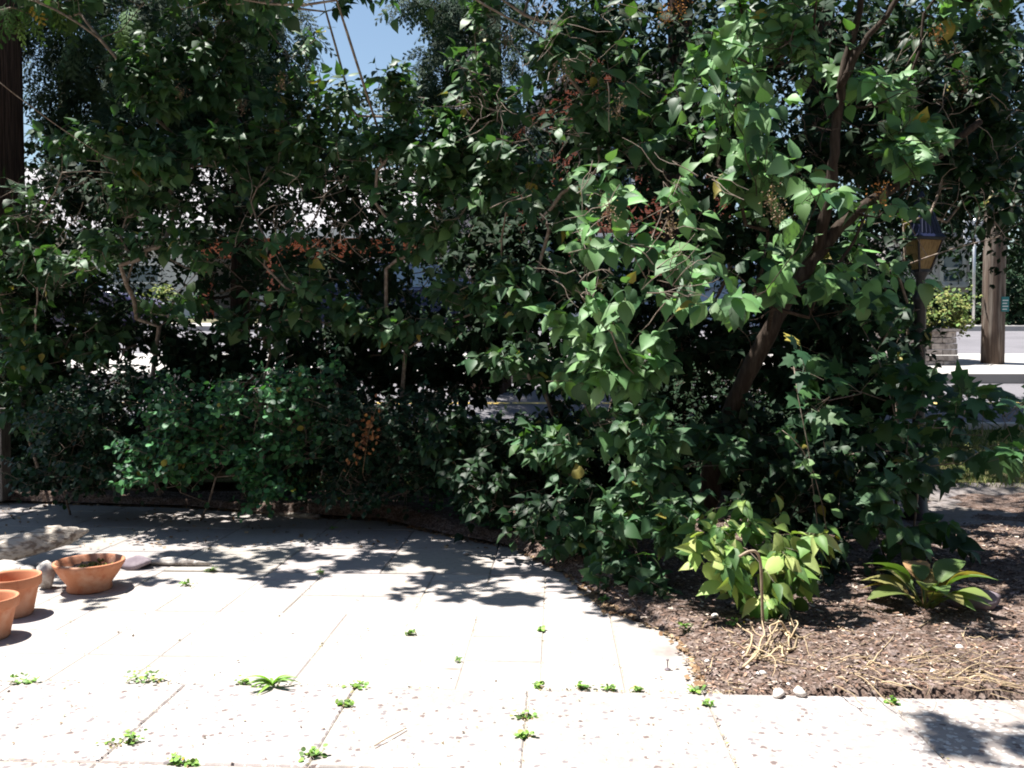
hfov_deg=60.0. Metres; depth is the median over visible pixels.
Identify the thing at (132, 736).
weed
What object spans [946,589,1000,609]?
rock
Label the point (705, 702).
weed
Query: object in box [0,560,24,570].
rock
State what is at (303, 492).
ground cover
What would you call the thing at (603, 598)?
weed
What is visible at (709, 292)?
parked car
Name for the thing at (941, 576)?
hosta
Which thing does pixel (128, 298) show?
parked car
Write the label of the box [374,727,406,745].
fallen twig
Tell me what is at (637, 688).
weed
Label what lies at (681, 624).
weed
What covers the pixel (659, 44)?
deciduous tree
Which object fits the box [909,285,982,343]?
planter shrub
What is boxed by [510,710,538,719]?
weed
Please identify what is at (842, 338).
straggly shrub
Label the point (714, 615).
pebble
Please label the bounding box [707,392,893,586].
bush
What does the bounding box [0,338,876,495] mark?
privet hedge
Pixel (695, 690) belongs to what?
weed
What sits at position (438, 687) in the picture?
debris
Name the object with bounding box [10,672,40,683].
weed
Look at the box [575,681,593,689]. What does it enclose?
weed
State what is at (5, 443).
fence post
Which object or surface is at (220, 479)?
lawn
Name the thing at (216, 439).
bush
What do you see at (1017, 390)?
road
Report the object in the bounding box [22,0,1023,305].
sky
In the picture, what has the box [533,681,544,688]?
weed
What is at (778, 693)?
pebble
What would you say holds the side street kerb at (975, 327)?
on the ground at (221, 486)
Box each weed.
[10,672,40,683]
[95,728,147,745]
[124,666,166,683]
[167,752,186,765]
[179,579,193,584]
[184,758,199,766]
[234,675,249,684]
[244,674,299,694]
[298,743,327,761]
[335,699,354,706]
[341,680,368,688]
[405,629,415,635]
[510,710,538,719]
[513,729,536,738]
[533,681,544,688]
[537,625,545,630]
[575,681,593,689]
[598,594,609,602]
[600,684,615,690]
[630,685,649,692]
[678,622,693,627]
[687,684,705,693]
[700,698,713,706]
[725,617,745,626]
[883,695,900,705]
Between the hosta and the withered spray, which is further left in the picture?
the withered spray
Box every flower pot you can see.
[0,569,41,618]
[0,590,19,639]
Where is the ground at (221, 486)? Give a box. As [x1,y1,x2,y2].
[0,482,1022,502]
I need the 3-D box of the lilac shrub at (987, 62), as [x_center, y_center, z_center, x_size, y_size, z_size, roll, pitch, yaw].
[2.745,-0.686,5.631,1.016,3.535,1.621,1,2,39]
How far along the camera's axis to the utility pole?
12.05 m
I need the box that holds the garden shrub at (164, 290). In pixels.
[137,283,176,304]
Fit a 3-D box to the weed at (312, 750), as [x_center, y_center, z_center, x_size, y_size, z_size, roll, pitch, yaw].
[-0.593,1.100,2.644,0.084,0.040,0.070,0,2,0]
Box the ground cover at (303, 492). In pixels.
[230,471,656,574]
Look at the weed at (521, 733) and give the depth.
2.78 m
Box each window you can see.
[110,262,161,294]
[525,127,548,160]
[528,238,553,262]
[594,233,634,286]
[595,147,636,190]
[939,253,968,287]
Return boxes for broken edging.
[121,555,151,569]
[149,557,212,565]
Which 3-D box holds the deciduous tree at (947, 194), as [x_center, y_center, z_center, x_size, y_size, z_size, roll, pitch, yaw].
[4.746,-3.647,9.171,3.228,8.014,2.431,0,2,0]
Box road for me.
[78,384,1023,421]
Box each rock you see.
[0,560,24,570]
[21,565,35,569]
[36,560,55,588]
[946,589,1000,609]
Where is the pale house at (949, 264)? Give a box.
[844,233,969,318]
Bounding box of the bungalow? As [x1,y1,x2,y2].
[25,168,443,317]
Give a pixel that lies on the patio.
(378, 582)
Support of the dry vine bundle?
on the mulch
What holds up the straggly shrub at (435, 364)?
on the ground at (221, 486)
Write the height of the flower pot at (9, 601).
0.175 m
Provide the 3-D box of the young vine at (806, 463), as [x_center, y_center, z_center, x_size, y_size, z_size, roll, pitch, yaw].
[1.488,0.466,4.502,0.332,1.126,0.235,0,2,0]
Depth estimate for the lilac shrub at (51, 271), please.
6.74 m
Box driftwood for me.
[0,525,88,560]
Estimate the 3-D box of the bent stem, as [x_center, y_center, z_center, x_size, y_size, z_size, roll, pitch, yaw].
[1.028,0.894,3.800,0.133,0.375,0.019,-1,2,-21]
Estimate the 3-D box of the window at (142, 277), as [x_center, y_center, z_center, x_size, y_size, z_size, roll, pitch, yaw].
[-10.979,-2.945,25.915,1.494,1.205,0.110,0,2,0]
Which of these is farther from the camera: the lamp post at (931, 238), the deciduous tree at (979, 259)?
the deciduous tree at (979, 259)
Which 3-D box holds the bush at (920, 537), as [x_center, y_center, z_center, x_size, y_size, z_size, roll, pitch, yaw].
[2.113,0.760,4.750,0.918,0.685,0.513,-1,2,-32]
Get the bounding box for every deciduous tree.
[23,16,483,419]
[25,92,69,181]
[493,0,808,422]
[695,0,972,367]
[832,172,1023,307]
[852,0,1023,294]
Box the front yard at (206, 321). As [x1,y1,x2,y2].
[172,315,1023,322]
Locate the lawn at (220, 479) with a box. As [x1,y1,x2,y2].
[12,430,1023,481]
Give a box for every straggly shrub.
[0,133,612,441]
[534,0,1023,536]
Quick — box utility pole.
[980,12,1009,364]
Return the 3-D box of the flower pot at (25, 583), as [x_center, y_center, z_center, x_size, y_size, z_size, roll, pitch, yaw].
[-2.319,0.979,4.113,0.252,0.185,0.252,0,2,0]
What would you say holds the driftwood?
on the patio
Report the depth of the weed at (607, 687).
3.18 m
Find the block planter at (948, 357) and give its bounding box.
[876,329,959,364]
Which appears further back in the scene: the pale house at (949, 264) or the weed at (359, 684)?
the pale house at (949, 264)
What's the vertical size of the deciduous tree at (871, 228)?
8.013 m
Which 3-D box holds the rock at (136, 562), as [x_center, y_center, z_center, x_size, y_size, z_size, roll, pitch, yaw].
[-2.131,1.015,5.025,0.205,0.088,0.123,0,2,0]
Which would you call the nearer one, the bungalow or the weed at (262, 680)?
the weed at (262, 680)
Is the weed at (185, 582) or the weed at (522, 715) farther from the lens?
the weed at (185, 582)
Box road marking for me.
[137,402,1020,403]
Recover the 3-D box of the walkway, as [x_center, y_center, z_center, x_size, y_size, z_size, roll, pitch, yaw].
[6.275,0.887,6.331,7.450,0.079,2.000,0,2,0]
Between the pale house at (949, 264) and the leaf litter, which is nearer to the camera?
the leaf litter
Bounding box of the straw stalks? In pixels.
[692,616,1023,713]
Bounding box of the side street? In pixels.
[118,331,1023,353]
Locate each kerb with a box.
[70,373,1023,383]
[75,325,1023,330]
[142,422,1023,429]
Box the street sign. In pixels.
[963,218,982,324]
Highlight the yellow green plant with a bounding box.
[672,494,841,620]
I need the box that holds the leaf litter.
[0,501,706,687]
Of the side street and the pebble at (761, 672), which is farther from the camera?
the side street
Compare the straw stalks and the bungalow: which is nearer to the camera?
the straw stalks
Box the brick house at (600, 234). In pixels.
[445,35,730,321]
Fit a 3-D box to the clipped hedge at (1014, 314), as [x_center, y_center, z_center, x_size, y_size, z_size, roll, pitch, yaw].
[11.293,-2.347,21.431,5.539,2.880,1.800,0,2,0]
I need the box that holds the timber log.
[211,507,320,519]
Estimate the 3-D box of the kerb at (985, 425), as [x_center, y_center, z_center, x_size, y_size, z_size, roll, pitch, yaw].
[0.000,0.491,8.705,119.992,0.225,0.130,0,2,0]
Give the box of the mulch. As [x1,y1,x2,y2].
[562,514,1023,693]
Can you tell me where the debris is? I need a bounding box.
[0,563,949,764]
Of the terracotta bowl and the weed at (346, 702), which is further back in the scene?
the terracotta bowl
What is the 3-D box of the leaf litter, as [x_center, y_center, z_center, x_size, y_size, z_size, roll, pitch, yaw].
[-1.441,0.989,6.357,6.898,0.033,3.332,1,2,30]
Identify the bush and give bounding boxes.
[0,352,187,514]
[104,344,359,522]
[291,372,470,520]
[397,380,608,552]
[504,387,758,599]
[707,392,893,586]
[846,461,985,566]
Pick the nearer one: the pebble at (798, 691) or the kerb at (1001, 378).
the pebble at (798, 691)
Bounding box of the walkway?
[887,483,1023,532]
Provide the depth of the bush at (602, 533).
4.61 m
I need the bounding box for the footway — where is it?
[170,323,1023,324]
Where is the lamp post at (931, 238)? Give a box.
[896,191,946,520]
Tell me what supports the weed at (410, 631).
on the patio
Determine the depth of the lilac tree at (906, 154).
4.91 m
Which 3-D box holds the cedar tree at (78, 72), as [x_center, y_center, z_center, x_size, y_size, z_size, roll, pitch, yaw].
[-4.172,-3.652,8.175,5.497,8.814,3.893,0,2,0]
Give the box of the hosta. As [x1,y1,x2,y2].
[863,558,996,610]
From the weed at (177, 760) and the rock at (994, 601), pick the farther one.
the rock at (994, 601)
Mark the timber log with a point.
(305, 515)
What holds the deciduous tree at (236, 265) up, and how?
on the ground at (221, 486)
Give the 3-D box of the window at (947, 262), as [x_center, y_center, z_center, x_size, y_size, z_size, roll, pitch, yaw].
[12.362,-3.194,24.867,0.829,0.976,0.190,0,2,0]
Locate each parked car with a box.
[42,271,165,336]
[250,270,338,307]
[317,262,509,330]
[630,262,792,330]
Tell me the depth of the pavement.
11.95 m
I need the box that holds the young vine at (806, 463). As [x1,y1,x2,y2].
[777,366,842,582]
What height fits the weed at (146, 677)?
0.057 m
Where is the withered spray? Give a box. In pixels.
[343,393,380,472]
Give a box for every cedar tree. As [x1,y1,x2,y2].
[0,0,336,461]
[374,0,556,394]
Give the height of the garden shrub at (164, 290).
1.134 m
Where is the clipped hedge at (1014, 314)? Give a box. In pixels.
[887,248,1023,324]
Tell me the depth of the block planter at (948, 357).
12.00 m
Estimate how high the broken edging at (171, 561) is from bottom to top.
0.063 m
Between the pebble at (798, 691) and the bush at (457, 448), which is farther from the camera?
the bush at (457, 448)
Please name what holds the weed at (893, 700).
on the patio
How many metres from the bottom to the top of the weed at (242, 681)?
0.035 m
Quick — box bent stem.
[738,550,764,625]
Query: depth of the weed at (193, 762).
2.59 m
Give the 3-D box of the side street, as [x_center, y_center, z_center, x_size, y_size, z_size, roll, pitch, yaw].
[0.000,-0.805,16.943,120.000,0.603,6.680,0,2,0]
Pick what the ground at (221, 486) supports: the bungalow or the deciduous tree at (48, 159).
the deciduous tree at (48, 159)
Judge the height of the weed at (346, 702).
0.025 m
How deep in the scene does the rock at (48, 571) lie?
4.55 m
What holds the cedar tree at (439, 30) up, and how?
on the ground at (221, 486)
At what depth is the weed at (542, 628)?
3.87 m
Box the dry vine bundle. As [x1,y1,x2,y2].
[731,613,815,675]
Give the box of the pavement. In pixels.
[64,354,1023,372]
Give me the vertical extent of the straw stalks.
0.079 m
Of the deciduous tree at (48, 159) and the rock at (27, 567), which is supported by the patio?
the rock at (27, 567)
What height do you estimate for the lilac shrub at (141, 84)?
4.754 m
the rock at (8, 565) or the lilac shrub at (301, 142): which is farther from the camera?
the lilac shrub at (301, 142)
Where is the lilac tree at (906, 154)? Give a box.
[668,0,1013,511]
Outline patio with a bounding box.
[0,502,1023,767]
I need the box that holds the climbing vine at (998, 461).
[775,302,1023,525]
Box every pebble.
[711,613,718,617]
[756,670,766,674]
[773,688,784,698]
[793,686,806,696]
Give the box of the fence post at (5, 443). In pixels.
[0,408,11,500]
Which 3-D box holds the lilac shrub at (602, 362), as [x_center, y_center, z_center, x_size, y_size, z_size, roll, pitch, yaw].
[0.586,-0.043,4.716,1.066,2.293,1.610,0,2,0]
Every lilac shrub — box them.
[0,0,281,495]
[0,79,190,482]
[73,0,558,498]
[181,9,381,461]
[425,0,693,476]
[522,137,747,544]
[862,0,1023,503]
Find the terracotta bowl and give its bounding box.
[52,553,125,594]
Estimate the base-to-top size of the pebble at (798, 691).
0.033 m

